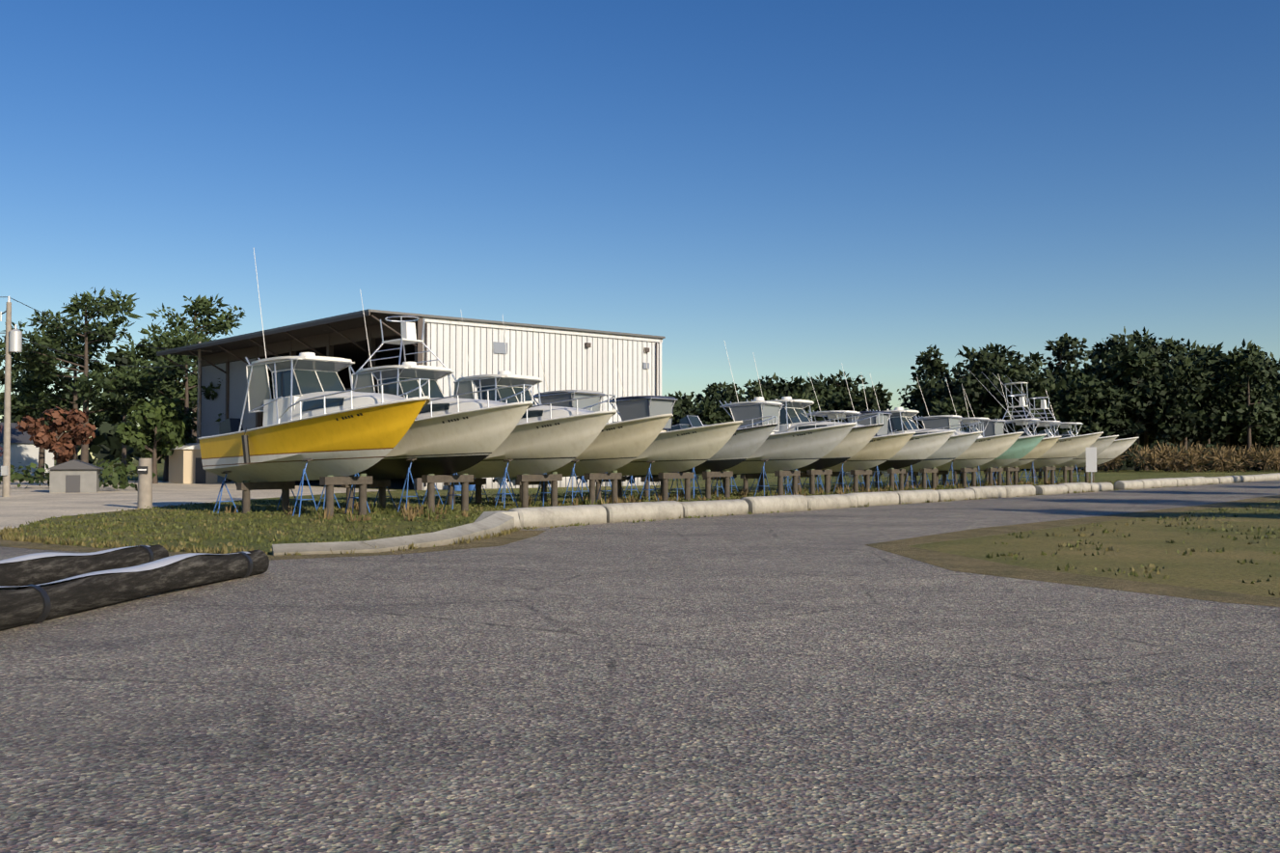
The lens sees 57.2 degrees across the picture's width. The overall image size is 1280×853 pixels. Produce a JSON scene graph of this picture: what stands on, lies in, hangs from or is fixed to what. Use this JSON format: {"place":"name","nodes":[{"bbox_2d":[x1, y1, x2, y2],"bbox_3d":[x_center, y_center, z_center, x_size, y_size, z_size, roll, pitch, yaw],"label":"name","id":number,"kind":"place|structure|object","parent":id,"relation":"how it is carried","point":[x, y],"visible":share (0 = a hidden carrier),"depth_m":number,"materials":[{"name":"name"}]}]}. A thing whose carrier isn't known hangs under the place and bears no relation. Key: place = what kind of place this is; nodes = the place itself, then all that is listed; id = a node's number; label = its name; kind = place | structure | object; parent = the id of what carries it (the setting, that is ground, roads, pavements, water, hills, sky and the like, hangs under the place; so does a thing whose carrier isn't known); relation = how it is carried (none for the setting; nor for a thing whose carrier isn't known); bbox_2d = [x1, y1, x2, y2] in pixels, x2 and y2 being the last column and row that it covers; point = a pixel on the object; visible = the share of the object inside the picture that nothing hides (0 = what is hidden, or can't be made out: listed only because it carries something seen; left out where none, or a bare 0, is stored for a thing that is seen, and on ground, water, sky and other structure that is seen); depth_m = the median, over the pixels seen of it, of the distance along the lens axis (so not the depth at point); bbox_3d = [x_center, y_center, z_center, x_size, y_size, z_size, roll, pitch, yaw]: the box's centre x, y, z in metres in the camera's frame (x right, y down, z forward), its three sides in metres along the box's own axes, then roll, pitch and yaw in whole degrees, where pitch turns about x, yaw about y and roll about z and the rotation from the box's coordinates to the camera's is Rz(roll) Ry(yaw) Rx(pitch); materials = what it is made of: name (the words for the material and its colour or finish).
{"place":"outdoors","nodes":[
{"label":"outdoors","id":0,"kind":"place"},
{"bbox_2d":[0,422,54,476],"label":"white house","id":1,"kind":"structure","parent":0,"point":[24,450],"depth_m":108.66,"materials":[{"name":"white paint"}]},
{"bbox_2d":[0,480,390,529],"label":"concrete driveway","id":2,"kind":"structure","parent":0,"point":[36,502],"depth_m":48.38,"materials":[{"name":"beige concrete"}]},
{"bbox_2d":[47,459,103,492],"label":"small shed","id":3,"kind":"structure","parent":2,"relation":"on","point":[74,476],"depth_m":55.17,"materials":[{"name":"grey"}]},
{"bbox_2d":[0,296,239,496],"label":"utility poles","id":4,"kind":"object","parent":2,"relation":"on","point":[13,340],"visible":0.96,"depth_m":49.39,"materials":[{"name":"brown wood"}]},
{"bbox_2d":[136,458,152,508],"bbox_3d":[-15.983,1.881,37.887,0.460,1.720,0.475,0,-2,-1],"label":"bollard light","id":5,"kind":"object","parent":2,"relation":"on","point":[145,479],"visible":0.81,"depth_m":37.72,"materials":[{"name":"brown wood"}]},
{"bbox_2d":[168,442,217,483],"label":"beige hut","id":6,"kind":"object","parent":2,"relation":"on","point":[185,464],"visible":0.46,"depth_m":75.16,"materials":[{"name":"beige paint"}]},
{"bbox_2d":[0,479,1279,852],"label":"asphalt road","id":7,"kind":"structure","parent":0,"point":[828,680],"depth_m":7.68,"materials":[{"name":"grey asphalt"}]},
{"bbox_2d":[0,544,269,630],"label":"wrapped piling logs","id":8,"kind":"object","parent":7,"relation":"on","point":[37,587],"visible":1,"depth_m":13.95,"materials":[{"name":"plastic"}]},
{"bbox_2d":[0,494,1279,606],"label":"dirt edge","id":9,"kind":"object","parent":7,"relation":"on","point":[950,561],"visible":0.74,"depth_m":19.62,"materials":[{"name":"brown soil"}]},
{"bbox_2d":[272,472,1279,555],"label":"concrete curb","id":10,"kind":"structure","parent":7,"relation":"on","point":[490,522],"depth_m":31.97,"materials":[{"name":"beige concrete"}]},
{"bbox_2d":[1086,447,1096,482],"bbox_3d":[22.027,2.094,57.250,0.500,2.150,0.091,-1,-2,26],"label":"road sign post","id":11,"kind":"object","parent":7,"relation":"on","point":[1091,459],"visible":0.79,"depth_m":57.22,"materials":[{"name":"white metal"}]},
{"bbox_2d":[0,287,1279,490],"bbox_3d":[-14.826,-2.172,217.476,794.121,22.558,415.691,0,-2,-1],"label":"tree","id":12,"kind":"object","parent":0,"point":[1208,407],"depth_m":149.64,"materials":[{"name":"green plant"}]},
{"bbox_2d":[0,0,1279,459],"label":"sky","id":13,"kind":"structure","parent":0,"point":[801,187],"materials":[{"name":"blue"}]},
{"bbox_2d":[13,459,1279,555],"bbox_3d":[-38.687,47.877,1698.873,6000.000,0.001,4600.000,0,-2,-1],"label":"ground","id":14,"kind":"structure","parent":0,"point":[1100,476],"depth_m":36.69,"materials":[{"name":"green plant"}]},
{"bbox_2d":[197,248,430,517],"bbox_3d":[-9.351,-1.321,33.847,9.355,8.019,3.114,-4,-3,38],"label":"boat","id":15,"kind":"object","parent":14,"relation":"on","point":[322,424],"visible":0.94,"depth_m":33.07,"materials":[{"name":"yellow"}]},
{"bbox_2d":[156,308,665,490],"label":"boat shed","id":16,"kind":"object","parent":14,"relation":"on","point":[576,359],"visible":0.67,"depth_m":67.02,"materials":[{"name":"grey metal"}]},
{"bbox_2d":[317,293,533,512],"bbox_3d":[-6.844,-0.820,36.494,9.655,7.157,3.045,-4,-4,39],"label":"boat","id":17,"kind":"object","parent":14,"relation":"on","point":[444,439],"visible":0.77,"depth_m":35.15,"materials":[{"name":"white"}]},
{"bbox_2d":[454,484,475,490],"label":"blue barrels","id":18,"kind":"object","parent":14,"relation":"on","point":[457,487],"visible":0.1,"depth_m":58.61,"materials":[{"name":"blue plastic"}]},
{"bbox_2d":[422,314,616,508],"bbox_3d":[-4.228,-0.606,39.541,9.055,6.895,2.978,-4,-4,40],"label":"boat","id":19,"kind":"object","parent":14,"relation":"on","point":[544,438],"visible":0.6,"depth_m":38.08,"materials":[{"name":"white"}]},
{"bbox_2d":[492,328,673,504],"bbox_3d":[-2.215,-0.391,42.253,8.755,6.655,2.848,-5,-5,40],"label":"boat","id":20,"kind":"object","parent":14,"relation":"on","point":[612,447],"visible":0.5,"depth_m":40.82,"materials":[{"name":"white"}]},
{"bbox_2d":[0,477,1279,595],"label":"grass tufts","id":21,"kind":"object","parent":14,"relation":"on","point":[9,533],"visible":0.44,"depth_m":29.53,"materials":[{"name":"green plant"}]},
{"bbox_2d":[572,343,743,500],"bbox_3d":[0.488,-0.156,45.201,8.555,6.284,2.797,-4,-4,40],"label":"boat","id":22,"kind":"object","parent":14,"relation":"on","point":[665,455],"visible":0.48,"depth_m":44.03,"materials":[{"name":"white"}]},
{"bbox_2d":[623,414,777,498],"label":"boat","id":23,"kind":"object","parent":14,"relation":"on","point":[741,445],"visible":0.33,"depth_m":47.12,"materials":[{"name":"white plastic"}]},
{"bbox_2d":[683,342,856,495],"bbox_3d":[5.292,-0.326,50.592,8.955,6.950,2.887,-4,-5,37],"label":"boat","id":24,"kind":"object","parent":14,"relation":"on","point":[780,455],"visible":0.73,"depth_m":49.30,"materials":[{"name":"white"}]},
{"bbox_2d":[729,354,883,493],"bbox_3d":[7.213,-0.156,54.239,9.155,6.817,2.930,-5,-5,41],"label":"boat","id":25,"kind":"object","parent":14,"relation":"on","point":[793,417],"visible":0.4,"depth_m":52.92,"materials":[{"name":"white"}]},
{"bbox_2d":[783,373,915,491],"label":"boat","id":26,"kind":"object","parent":14,"relation":"on","point":[875,450],"visible":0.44,"depth_m":55.59,"materials":[{"name":"white plastic"}]},
{"bbox_2d":[807,362,955,490],"bbox_3d":[11.939,0.045,59.768,8.655,6.692,2.838,-4,-4,37],"label":"boat","id":27,"kind":"object","parent":14,"relation":"on","point":[915,449],"visible":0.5,"depth_m":58.41,"materials":[{"name":"white"}]},
{"bbox_2d":[844,375,982,489],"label":"boat","id":28,"kind":"object","parent":14,"relation":"on","point":[956,444],"visible":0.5,"depth_m":61.65,"materials":[{"name":"white plastic"}]},
{"bbox_2d":[881,377,1023,487],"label":"boat","id":29,"kind":"object","parent":14,"relation":"on","point":[979,450],"visible":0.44,"depth_m":64.07,"materials":[{"name":"white plastic"}]},
{"bbox_2d":[918,378,1046,486],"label":"boat","id":30,"kind":"object","parent":14,"relation":"on","point":[1020,448],"visible":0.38,"depth_m":66.86,"materials":[{"name":"white"}]},
{"bbox_2d":[938,388,1062,485],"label":"boat","id":31,"kind":"object","parent":14,"relation":"on","point":[1039,449],"visible":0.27,"depth_m":70.40,"materials":[{"name":"white plastic"}]},
{"bbox_2d":[966,369,1103,484],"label":"boat","id":32,"kind":"object","parent":14,"relation":"on","point":[1060,450],"visible":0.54,"depth_m":72.44,"materials":[{"name":"white"}]},
{"bbox_2d":[995,376,1118,483],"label":"boat","id":33,"kind":"object","parent":14,"relation":"on","point":[1101,444],"visible":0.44,"depth_m":76.03,"materials":[{"name":"white"}]},
{"bbox_2d":[1019,390,1139,482],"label":"boat","id":34,"kind":"object","parent":14,"relation":"on","point":[1114,449],"visible":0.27,"depth_m":78.24,"materials":[{"name":"white plastic"}]},
{"bbox_2d":[908,499,1279,597],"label":"verge grass","id":35,"kind":"structure","parent":14,"relation":"on","point":[1145,543],"depth_m":20.72,"materials":[{"name":"green plant"}]}
]}

